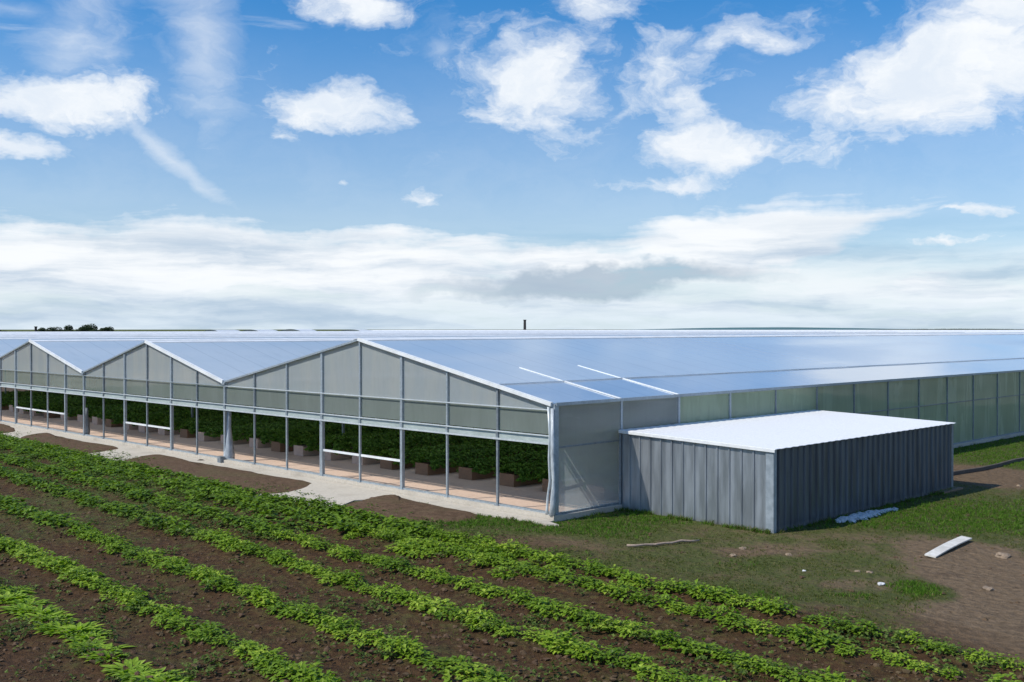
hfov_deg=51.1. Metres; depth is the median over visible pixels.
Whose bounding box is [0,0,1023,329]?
sky
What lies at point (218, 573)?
crop plant
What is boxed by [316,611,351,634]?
crop plant
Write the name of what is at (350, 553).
crop plant
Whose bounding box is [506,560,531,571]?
crop plant
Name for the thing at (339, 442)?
planter bed
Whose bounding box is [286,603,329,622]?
crop plant
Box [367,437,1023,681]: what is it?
grass
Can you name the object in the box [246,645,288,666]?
crop plant
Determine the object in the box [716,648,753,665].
crop plant
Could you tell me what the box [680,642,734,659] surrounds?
crop plant
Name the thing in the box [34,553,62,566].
crop plant
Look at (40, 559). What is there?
crop plant
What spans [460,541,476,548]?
crop plant
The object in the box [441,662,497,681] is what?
crop plant
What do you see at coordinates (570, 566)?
crop plant
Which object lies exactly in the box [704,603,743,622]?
crop plant
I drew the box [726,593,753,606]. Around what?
crop plant
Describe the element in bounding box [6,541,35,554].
crop plant
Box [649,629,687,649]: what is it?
crop plant
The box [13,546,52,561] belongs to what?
crop plant
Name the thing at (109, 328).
tree
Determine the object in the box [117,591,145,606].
crop plant
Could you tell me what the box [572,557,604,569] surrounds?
crop plant
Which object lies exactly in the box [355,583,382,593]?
crop plant
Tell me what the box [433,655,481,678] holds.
crop plant
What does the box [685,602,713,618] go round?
crop plant
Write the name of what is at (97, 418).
planter bed
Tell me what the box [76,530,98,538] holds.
crop plant
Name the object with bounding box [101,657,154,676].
crop plant
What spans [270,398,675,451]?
planter bed
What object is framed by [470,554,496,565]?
crop plant
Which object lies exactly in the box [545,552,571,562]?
crop plant
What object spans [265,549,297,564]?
crop plant
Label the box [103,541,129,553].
crop plant
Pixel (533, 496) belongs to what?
greenhouse floor
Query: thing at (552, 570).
crop plant
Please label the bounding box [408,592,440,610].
crop plant
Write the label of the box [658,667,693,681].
crop plant
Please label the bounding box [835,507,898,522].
crumpled plastic sheet
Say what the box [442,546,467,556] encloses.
crop plant
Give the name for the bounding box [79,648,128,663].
crop plant
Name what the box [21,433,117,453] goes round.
soil patch
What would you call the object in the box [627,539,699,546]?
stick
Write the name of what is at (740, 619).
crop plant
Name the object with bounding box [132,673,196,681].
crop plant
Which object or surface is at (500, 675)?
crop plant
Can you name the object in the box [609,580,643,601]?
crop plant
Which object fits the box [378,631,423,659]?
crop plant
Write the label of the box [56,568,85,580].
crop plant
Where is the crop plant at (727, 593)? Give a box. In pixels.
[701,585,738,603]
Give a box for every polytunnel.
[206,330,238,330]
[243,330,276,330]
[281,329,315,330]
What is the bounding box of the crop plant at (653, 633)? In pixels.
[642,629,675,640]
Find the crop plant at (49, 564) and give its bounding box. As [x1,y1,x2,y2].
[37,556,80,570]
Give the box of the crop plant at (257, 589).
[237,584,276,598]
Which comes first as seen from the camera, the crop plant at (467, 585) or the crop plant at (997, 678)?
the crop plant at (997, 678)
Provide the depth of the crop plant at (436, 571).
24.54 m
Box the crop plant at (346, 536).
[342,533,363,539]
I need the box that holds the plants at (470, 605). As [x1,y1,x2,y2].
[0,431,1023,681]
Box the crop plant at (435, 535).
[429,529,449,540]
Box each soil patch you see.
[0,424,14,433]
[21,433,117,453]
[123,454,310,493]
[346,494,476,521]
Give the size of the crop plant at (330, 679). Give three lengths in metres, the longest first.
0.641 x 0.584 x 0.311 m
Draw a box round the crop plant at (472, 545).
[457,543,482,553]
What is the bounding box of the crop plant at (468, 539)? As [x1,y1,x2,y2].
[455,537,474,542]
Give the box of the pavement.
[3,426,558,525]
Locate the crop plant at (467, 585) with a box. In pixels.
[454,573,483,589]
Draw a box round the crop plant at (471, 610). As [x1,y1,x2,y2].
[453,604,490,620]
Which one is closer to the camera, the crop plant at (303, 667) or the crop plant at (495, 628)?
the crop plant at (303, 667)
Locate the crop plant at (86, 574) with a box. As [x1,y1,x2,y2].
[65,568,105,582]
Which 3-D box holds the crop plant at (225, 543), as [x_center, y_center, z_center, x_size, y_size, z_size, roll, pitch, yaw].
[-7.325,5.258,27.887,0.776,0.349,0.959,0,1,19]
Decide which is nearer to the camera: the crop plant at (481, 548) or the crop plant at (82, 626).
the crop plant at (82, 626)
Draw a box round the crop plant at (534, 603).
[523,596,551,609]
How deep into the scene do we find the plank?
27.98 m
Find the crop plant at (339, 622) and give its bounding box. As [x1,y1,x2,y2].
[327,615,361,635]
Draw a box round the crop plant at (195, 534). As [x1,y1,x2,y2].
[193,529,209,539]
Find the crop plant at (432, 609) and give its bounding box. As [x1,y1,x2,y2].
[415,598,458,615]
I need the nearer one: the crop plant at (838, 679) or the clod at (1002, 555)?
the crop plant at (838, 679)
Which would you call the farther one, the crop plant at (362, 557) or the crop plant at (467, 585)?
the crop plant at (362, 557)
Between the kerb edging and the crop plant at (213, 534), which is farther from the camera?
the kerb edging
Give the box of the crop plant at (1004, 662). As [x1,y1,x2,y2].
[985,652,1023,670]
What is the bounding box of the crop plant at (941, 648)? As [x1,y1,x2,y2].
[929,642,962,654]
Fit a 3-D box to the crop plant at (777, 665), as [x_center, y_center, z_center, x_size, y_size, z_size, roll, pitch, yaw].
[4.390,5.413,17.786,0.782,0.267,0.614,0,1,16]
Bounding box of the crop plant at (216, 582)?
[197,573,239,590]
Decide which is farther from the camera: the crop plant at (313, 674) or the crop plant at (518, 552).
the crop plant at (518, 552)
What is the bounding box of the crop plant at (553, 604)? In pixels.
[528,597,570,620]
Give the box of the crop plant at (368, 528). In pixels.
[353,523,377,535]
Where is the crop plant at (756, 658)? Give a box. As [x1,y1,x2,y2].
[730,652,773,673]
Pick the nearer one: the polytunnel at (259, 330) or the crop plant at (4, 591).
the crop plant at (4, 591)
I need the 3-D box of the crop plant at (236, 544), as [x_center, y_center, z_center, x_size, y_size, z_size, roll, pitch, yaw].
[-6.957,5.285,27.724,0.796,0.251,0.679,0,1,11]
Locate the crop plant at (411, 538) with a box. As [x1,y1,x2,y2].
[403,536,421,547]
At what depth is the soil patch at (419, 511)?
33.70 m
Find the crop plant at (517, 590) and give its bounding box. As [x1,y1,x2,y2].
[499,585,532,599]
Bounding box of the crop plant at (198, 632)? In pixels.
[187,622,230,643]
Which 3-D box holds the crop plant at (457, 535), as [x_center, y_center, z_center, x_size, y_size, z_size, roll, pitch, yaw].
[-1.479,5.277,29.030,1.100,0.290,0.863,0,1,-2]
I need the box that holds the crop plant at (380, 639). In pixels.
[368,635,412,648]
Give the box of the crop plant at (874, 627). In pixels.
[841,619,883,636]
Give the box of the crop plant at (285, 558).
[262,551,291,561]
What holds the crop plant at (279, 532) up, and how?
on the ground at (968, 569)
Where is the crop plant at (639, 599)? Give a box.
[627,592,657,603]
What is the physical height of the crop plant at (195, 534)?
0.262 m
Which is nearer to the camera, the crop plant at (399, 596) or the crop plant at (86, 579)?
the crop plant at (399, 596)
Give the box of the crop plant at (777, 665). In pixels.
[753,658,792,675]
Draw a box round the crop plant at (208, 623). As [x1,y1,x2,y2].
[180,620,225,636]
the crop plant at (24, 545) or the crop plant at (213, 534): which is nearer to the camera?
the crop plant at (24, 545)
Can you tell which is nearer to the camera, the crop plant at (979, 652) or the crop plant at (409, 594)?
the crop plant at (979, 652)
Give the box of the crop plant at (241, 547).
[228,540,259,551]
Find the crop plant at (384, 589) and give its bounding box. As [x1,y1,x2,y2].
[370,581,403,599]
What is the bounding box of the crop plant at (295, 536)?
[285,531,310,540]
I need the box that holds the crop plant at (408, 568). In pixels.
[399,565,419,574]
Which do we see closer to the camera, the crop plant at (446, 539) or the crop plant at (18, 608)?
the crop plant at (18, 608)
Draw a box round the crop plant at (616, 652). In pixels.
[593,645,639,667]
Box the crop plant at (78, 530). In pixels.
[72,524,99,535]
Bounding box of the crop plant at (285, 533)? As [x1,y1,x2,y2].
[270,529,293,538]
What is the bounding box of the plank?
[925,536,971,557]
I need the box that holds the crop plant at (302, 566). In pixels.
[286,559,320,573]
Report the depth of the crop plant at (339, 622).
20.16 m
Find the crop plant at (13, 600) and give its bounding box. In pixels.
[0,595,39,604]
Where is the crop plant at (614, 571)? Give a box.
[603,564,625,576]
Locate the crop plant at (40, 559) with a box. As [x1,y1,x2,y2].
[28,555,55,564]
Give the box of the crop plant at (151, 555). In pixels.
[134,548,169,562]
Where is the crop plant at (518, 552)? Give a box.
[513,546,527,557]
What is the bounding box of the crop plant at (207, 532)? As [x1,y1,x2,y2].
[195,529,228,540]
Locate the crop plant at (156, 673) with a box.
[124,667,188,681]
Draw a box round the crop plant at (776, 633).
[769,624,809,637]
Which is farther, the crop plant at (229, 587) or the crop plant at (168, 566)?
the crop plant at (168, 566)
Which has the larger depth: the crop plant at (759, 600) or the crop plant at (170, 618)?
the crop plant at (759, 600)
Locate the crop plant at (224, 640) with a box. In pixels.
[206,631,239,648]
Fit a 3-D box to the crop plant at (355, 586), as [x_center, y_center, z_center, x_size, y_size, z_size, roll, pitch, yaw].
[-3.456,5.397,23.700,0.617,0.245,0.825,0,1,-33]
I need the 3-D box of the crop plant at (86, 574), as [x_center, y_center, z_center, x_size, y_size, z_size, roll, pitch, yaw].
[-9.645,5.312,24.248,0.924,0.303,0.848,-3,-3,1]
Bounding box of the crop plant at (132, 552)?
[121,547,149,558]
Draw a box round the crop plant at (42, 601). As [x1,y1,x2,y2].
[7,597,54,607]
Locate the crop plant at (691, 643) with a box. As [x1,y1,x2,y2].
[659,636,719,654]
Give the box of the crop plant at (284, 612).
[275,600,319,618]
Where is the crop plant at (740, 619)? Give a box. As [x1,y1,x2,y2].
[716,613,757,633]
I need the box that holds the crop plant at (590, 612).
[566,609,603,622]
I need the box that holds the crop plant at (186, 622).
[164,615,202,631]
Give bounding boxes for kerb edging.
[953,457,1023,474]
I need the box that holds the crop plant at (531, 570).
[515,563,544,576]
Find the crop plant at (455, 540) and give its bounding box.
[448,537,468,545]
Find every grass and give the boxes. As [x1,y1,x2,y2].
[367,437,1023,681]
[405,435,1023,599]
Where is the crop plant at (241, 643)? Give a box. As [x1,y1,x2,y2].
[229,638,261,651]
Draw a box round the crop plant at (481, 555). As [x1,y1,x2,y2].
[467,553,488,561]
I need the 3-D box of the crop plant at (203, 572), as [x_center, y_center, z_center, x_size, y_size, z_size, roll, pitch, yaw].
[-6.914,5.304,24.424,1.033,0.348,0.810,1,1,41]
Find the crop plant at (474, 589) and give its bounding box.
[468,582,501,594]
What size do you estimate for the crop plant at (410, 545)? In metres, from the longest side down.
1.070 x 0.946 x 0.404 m
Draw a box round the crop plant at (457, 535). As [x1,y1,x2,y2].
[437,530,474,539]
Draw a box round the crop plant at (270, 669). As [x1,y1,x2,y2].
[260,658,299,680]
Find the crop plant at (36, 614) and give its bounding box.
[20,609,68,623]
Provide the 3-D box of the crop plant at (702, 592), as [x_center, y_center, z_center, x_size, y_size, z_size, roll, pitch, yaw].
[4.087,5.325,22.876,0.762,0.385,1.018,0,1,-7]
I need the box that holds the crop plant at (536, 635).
[521,627,553,642]
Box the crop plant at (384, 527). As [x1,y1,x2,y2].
[375,526,399,534]
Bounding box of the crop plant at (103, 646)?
[79,643,136,654]
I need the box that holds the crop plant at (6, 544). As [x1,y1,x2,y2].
[0,537,32,550]
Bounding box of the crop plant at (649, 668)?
[632,663,676,681]
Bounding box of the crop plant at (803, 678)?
[770,667,823,681]
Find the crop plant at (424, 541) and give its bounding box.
[410,536,440,548]
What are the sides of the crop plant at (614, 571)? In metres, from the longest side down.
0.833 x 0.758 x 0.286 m
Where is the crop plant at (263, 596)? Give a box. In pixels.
[242,589,279,607]
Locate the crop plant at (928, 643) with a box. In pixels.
[910,639,941,651]
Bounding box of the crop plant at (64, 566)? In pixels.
[51,556,85,573]
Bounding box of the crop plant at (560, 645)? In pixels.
[549,638,590,654]
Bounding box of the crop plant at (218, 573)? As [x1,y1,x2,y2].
[209,571,233,585]
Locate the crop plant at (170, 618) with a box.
[149,609,186,629]
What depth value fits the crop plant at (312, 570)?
25.02 m
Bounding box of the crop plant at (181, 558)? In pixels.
[162,556,188,565]
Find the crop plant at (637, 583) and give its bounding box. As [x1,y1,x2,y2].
[616,571,660,587]
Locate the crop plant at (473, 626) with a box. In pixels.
[463,609,501,630]
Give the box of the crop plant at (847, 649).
[834,644,865,655]
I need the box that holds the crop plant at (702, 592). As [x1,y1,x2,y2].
[686,579,723,600]
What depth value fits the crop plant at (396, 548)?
27.77 m
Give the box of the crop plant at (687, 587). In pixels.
[667,580,711,595]
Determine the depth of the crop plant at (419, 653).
18.44 m
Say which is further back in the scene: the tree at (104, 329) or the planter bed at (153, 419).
the tree at (104, 329)
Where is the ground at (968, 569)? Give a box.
[0,329,1023,681]
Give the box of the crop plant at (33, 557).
[23,548,55,563]
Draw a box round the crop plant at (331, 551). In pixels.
[326,545,351,556]
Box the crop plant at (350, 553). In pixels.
[338,547,367,562]
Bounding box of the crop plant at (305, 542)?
[300,534,325,546]
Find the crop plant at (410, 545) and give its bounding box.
[397,538,426,555]
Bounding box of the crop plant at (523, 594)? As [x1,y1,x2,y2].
[511,592,535,604]
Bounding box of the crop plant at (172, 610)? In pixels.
[156,604,193,618]
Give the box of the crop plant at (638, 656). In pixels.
[620,652,653,670]
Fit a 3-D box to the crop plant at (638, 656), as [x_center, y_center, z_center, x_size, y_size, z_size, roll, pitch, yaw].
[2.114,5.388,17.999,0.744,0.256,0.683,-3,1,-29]
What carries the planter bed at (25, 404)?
on the greenhouse floor
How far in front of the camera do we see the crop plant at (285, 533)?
29.11 m
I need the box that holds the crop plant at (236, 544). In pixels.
[227,539,254,549]
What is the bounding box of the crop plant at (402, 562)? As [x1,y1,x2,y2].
[373,559,411,570]
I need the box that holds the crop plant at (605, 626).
[592,616,638,631]
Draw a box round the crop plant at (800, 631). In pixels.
[784,623,830,644]
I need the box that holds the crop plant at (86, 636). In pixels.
[67,632,108,646]
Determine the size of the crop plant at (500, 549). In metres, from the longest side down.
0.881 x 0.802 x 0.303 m
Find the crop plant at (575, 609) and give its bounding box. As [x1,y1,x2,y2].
[552,602,589,619]
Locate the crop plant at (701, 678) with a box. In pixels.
[679,674,721,681]
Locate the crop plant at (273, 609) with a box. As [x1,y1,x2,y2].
[265,602,297,614]
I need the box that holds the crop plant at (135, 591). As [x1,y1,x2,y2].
[112,584,150,601]
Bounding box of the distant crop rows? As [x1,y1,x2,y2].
[0,431,438,537]
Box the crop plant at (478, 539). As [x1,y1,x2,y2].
[468,533,493,545]
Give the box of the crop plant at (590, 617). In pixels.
[575,611,618,630]
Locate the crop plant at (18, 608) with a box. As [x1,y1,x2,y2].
[0,603,42,614]
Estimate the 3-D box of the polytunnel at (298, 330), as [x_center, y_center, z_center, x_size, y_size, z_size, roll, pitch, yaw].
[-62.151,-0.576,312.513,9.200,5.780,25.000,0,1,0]
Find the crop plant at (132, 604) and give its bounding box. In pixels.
[124,598,156,610]
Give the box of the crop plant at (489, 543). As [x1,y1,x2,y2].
[475,538,496,548]
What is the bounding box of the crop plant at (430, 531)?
[424,526,441,536]
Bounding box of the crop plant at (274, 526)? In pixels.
[254,522,283,535]
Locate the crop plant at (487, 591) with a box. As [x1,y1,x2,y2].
[478,586,510,598]
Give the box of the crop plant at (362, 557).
[355,553,376,562]
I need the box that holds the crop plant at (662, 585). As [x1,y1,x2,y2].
[653,578,694,593]
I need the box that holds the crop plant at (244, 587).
[231,583,260,595]
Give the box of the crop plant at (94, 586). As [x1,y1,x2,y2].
[82,577,122,591]
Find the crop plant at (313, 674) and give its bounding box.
[298,665,340,681]
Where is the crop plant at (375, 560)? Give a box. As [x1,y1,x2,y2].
[362,554,392,566]
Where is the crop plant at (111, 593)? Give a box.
[100,588,131,600]
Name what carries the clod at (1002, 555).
on the ground at (968, 569)
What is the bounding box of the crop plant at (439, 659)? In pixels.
[416,654,454,669]
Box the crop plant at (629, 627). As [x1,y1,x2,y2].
[619,617,655,637]
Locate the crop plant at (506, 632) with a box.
[492,622,527,637]
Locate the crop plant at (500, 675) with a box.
[475,669,514,681]
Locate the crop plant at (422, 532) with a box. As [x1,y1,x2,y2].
[419,526,443,537]
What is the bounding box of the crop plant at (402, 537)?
[393,533,417,542]
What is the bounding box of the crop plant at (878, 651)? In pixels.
[866,647,894,659]
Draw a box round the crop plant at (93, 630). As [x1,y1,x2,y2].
[60,627,112,642]
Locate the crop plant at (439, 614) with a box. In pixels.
[432,604,464,620]
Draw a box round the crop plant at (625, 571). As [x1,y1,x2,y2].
[617,569,637,582]
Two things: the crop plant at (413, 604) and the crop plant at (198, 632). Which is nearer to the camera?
the crop plant at (198, 632)
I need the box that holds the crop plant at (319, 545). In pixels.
[309,540,333,549]
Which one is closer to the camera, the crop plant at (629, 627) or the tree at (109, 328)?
the crop plant at (629, 627)
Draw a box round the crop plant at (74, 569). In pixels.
[60,565,88,574]
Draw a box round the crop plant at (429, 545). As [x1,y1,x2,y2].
[416,538,452,552]
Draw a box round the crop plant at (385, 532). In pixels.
[374,529,403,538]
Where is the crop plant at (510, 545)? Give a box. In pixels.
[499,539,530,552]
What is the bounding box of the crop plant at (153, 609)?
[136,600,169,615]
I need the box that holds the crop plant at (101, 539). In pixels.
[94,531,123,546]
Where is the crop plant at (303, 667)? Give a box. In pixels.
[270,661,325,681]
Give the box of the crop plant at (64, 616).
[38,613,77,621]
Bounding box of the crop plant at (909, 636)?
[890,628,921,642]
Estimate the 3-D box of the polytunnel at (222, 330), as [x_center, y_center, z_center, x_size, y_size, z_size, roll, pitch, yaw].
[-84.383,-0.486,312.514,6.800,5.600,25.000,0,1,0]
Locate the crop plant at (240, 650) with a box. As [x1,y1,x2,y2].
[230,641,268,658]
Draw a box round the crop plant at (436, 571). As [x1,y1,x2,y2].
[420,565,450,577]
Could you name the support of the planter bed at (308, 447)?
on the greenhouse floor
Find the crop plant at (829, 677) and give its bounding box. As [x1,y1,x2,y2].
[808,666,845,681]
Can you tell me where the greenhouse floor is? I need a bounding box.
[1,370,618,511]
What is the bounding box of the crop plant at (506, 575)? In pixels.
[487,566,518,578]
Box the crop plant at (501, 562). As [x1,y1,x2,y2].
[491,557,524,567]
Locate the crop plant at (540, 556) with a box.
[529,550,557,562]
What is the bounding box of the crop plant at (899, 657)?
[883,652,918,666]
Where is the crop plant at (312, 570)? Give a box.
[304,565,326,574]
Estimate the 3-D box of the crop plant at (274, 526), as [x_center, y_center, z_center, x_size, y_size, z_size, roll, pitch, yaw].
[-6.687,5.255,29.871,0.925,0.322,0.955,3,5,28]
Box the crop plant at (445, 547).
[436,542,465,554]
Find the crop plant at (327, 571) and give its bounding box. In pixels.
[315,567,339,576]
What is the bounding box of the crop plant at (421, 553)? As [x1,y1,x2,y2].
[407,545,435,558]
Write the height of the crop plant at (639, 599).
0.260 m
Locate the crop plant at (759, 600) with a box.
[746,596,780,612]
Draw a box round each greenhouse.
[0,331,1023,521]
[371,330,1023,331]
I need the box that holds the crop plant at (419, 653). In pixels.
[398,643,432,664]
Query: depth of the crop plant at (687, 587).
23.23 m
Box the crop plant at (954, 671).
[938,666,966,680]
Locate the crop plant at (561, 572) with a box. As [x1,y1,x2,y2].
[547,569,578,583]
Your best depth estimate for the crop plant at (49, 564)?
25.34 m
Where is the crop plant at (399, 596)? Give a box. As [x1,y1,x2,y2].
[380,590,412,602]
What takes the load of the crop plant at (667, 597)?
on the ground at (968, 569)
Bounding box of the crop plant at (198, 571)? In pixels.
[186,566,211,578]
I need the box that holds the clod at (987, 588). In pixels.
[982,586,994,590]
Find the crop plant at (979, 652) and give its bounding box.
[962,647,993,661]
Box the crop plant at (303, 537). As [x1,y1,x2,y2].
[296,533,317,543]
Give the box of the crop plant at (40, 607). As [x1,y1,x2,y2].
[10,604,62,619]
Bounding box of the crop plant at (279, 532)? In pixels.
[263,527,293,537]
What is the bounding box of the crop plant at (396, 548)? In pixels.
[382,540,416,553]
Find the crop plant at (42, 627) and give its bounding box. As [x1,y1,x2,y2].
[32,621,76,635]
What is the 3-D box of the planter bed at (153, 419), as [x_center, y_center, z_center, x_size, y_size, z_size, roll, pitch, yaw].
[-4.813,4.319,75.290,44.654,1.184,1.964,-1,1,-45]
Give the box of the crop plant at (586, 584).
[581,579,606,590]
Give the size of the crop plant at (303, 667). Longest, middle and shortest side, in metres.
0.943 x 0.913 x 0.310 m
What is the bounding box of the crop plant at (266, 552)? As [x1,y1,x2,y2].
[256,546,284,556]
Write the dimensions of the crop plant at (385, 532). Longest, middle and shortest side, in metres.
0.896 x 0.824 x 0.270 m
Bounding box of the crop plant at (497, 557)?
[482,550,510,563]
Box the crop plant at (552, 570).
[531,565,563,577]
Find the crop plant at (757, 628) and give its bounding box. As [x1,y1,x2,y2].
[744,618,781,634]
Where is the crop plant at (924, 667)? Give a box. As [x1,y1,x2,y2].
[904,660,941,674]
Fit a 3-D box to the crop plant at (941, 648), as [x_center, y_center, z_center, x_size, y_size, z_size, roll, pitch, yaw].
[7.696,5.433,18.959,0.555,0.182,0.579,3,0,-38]
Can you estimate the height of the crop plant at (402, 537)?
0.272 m
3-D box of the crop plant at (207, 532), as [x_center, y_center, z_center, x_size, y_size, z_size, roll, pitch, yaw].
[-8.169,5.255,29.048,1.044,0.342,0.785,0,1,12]
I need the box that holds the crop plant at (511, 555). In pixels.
[492,551,516,559]
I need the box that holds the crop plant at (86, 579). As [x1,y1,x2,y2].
[69,571,111,587]
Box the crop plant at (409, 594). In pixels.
[391,588,431,605]
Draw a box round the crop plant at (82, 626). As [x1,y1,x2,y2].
[43,621,105,638]
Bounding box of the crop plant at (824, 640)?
[806,630,852,651]
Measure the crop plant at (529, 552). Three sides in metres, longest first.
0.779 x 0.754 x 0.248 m
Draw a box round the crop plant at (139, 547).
[122,546,151,554]
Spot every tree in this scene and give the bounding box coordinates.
[37,327,45,331]
[45,327,65,331]
[63,325,88,330]
[79,324,97,330]
[89,328,106,330]
[102,326,113,330]
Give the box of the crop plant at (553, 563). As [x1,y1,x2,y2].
[545,560,568,570]
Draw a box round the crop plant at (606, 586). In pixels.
[597,580,625,593]
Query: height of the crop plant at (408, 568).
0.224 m
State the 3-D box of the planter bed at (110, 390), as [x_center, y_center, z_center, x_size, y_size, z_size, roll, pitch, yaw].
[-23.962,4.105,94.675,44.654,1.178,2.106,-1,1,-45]
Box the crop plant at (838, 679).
[834,678,855,681]
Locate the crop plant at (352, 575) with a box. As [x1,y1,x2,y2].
[336,568,367,584]
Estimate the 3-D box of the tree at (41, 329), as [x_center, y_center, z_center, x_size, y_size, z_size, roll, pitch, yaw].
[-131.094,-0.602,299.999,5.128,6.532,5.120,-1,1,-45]
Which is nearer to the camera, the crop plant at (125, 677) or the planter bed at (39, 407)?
the crop plant at (125, 677)
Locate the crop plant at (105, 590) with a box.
[98,583,127,594]
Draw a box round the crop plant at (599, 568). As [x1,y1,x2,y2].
[580,564,609,576]
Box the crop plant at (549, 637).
[538,628,583,653]
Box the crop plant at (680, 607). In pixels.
[664,602,698,614]
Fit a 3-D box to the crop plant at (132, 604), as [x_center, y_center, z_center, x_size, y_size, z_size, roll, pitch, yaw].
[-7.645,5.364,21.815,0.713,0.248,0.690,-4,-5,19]
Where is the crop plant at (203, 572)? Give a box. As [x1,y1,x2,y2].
[187,565,224,580]
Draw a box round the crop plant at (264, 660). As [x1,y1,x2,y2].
[247,654,291,673]
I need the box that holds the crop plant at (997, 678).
[985,672,1022,681]
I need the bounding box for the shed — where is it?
[618,410,962,532]
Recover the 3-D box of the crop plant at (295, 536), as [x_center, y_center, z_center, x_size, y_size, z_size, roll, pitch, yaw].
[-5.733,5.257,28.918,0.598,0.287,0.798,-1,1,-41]
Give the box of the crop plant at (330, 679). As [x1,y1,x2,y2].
[315,677,344,681]
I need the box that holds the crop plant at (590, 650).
[563,639,615,662]
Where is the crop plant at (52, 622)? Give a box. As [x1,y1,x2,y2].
[30,619,69,629]
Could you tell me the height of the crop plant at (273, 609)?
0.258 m
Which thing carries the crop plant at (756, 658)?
on the ground at (968, 569)
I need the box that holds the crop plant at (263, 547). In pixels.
[241,541,272,555]
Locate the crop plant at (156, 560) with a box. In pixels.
[144,555,168,567]
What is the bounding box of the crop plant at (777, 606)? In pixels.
[760,597,800,615]
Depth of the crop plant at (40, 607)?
21.77 m
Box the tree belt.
[871,329,1023,329]
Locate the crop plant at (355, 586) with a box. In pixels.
[340,578,370,590]
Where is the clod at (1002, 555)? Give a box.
[995,552,1010,558]
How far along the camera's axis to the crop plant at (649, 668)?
17.45 m
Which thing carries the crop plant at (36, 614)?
on the ground at (968, 569)
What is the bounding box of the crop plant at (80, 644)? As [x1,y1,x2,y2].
[67,639,106,654]
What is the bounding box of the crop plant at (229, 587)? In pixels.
[218,581,241,592]
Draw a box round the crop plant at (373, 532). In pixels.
[367,530,383,537]
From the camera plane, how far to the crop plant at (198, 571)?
24.70 m
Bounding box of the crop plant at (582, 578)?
[559,572,594,586]
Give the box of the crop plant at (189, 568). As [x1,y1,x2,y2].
[168,563,207,575]
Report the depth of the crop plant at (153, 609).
21.46 m
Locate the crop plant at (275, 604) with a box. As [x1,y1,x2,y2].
[257,599,285,609]
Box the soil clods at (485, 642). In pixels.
[0,479,1023,681]
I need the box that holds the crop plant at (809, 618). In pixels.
[801,614,836,623]
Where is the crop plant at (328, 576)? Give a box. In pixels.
[312,571,350,586]
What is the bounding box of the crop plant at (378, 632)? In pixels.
[348,627,387,647]
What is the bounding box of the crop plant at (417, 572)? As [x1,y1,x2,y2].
[408,566,436,578]
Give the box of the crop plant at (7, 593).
[0,590,29,601]
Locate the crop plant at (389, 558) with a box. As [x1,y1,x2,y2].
[373,554,409,567]
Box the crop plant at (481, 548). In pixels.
[474,544,496,551]
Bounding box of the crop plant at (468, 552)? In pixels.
[458,547,480,560]
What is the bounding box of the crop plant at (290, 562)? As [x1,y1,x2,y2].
[283,554,312,568]
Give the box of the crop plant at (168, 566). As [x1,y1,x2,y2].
[153,557,194,571]
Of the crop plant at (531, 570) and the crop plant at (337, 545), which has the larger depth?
the crop plant at (337, 545)
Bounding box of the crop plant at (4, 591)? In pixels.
[0,585,35,594]
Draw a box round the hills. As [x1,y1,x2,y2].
[634,327,877,329]
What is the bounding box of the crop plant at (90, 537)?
[76,531,106,541]
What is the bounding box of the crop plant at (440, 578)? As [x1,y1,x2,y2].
[425,572,452,583]
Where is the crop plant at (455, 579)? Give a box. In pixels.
[444,575,466,583]
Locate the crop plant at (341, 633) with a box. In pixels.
[330,628,376,639]
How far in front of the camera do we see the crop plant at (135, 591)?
22.62 m
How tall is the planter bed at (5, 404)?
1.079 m
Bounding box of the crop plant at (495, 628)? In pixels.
[480,617,509,634]
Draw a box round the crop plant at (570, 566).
[555,555,578,568]
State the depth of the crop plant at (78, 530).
29.67 m
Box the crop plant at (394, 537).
[385,532,406,540]
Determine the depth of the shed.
33.48 m
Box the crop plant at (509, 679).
[487,676,512,681]
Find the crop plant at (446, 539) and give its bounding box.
[437,536,458,542]
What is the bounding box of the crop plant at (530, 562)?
[517,560,539,567]
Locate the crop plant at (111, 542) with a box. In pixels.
[97,535,134,549]
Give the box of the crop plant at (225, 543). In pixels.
[215,536,243,551]
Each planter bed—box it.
[2,384,198,396]
[2,384,234,396]
[2,387,256,409]
[6,387,239,401]
[8,388,280,411]
[19,390,288,413]
[28,392,297,415]
[43,391,319,417]
[61,394,317,419]
[76,393,345,421]
[91,395,387,424]
[105,399,389,426]
[121,399,396,429]
[138,399,434,432]
[158,402,486,434]
[179,404,494,437]
[195,406,509,440]
[218,397,673,443]
[246,398,675,447]
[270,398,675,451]
[290,404,675,455]
[318,406,675,460]
[351,411,675,464]
[375,422,675,469]
[412,433,618,475]
[457,442,618,479]
[493,450,618,486]
[537,455,618,493]
[582,468,618,500]
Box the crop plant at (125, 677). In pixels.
[110,665,159,681]
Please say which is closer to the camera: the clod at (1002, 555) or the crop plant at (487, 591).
the crop plant at (487, 591)
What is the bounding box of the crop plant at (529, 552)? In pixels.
[520,548,546,558]
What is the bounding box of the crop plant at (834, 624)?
[818,615,854,630]
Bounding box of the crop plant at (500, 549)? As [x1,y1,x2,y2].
[481,547,510,555]
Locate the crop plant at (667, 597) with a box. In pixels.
[647,593,685,607]
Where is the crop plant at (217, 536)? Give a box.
[210,533,238,546]
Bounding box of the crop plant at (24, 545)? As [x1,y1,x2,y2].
[13,542,43,557]
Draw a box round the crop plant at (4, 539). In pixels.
[0,537,22,548]
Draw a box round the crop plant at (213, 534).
[202,528,236,542]
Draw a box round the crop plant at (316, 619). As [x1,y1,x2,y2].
[304,613,333,626]
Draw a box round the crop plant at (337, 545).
[325,544,348,552]
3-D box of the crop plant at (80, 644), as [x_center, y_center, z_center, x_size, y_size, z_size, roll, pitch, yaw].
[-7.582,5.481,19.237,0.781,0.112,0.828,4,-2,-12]

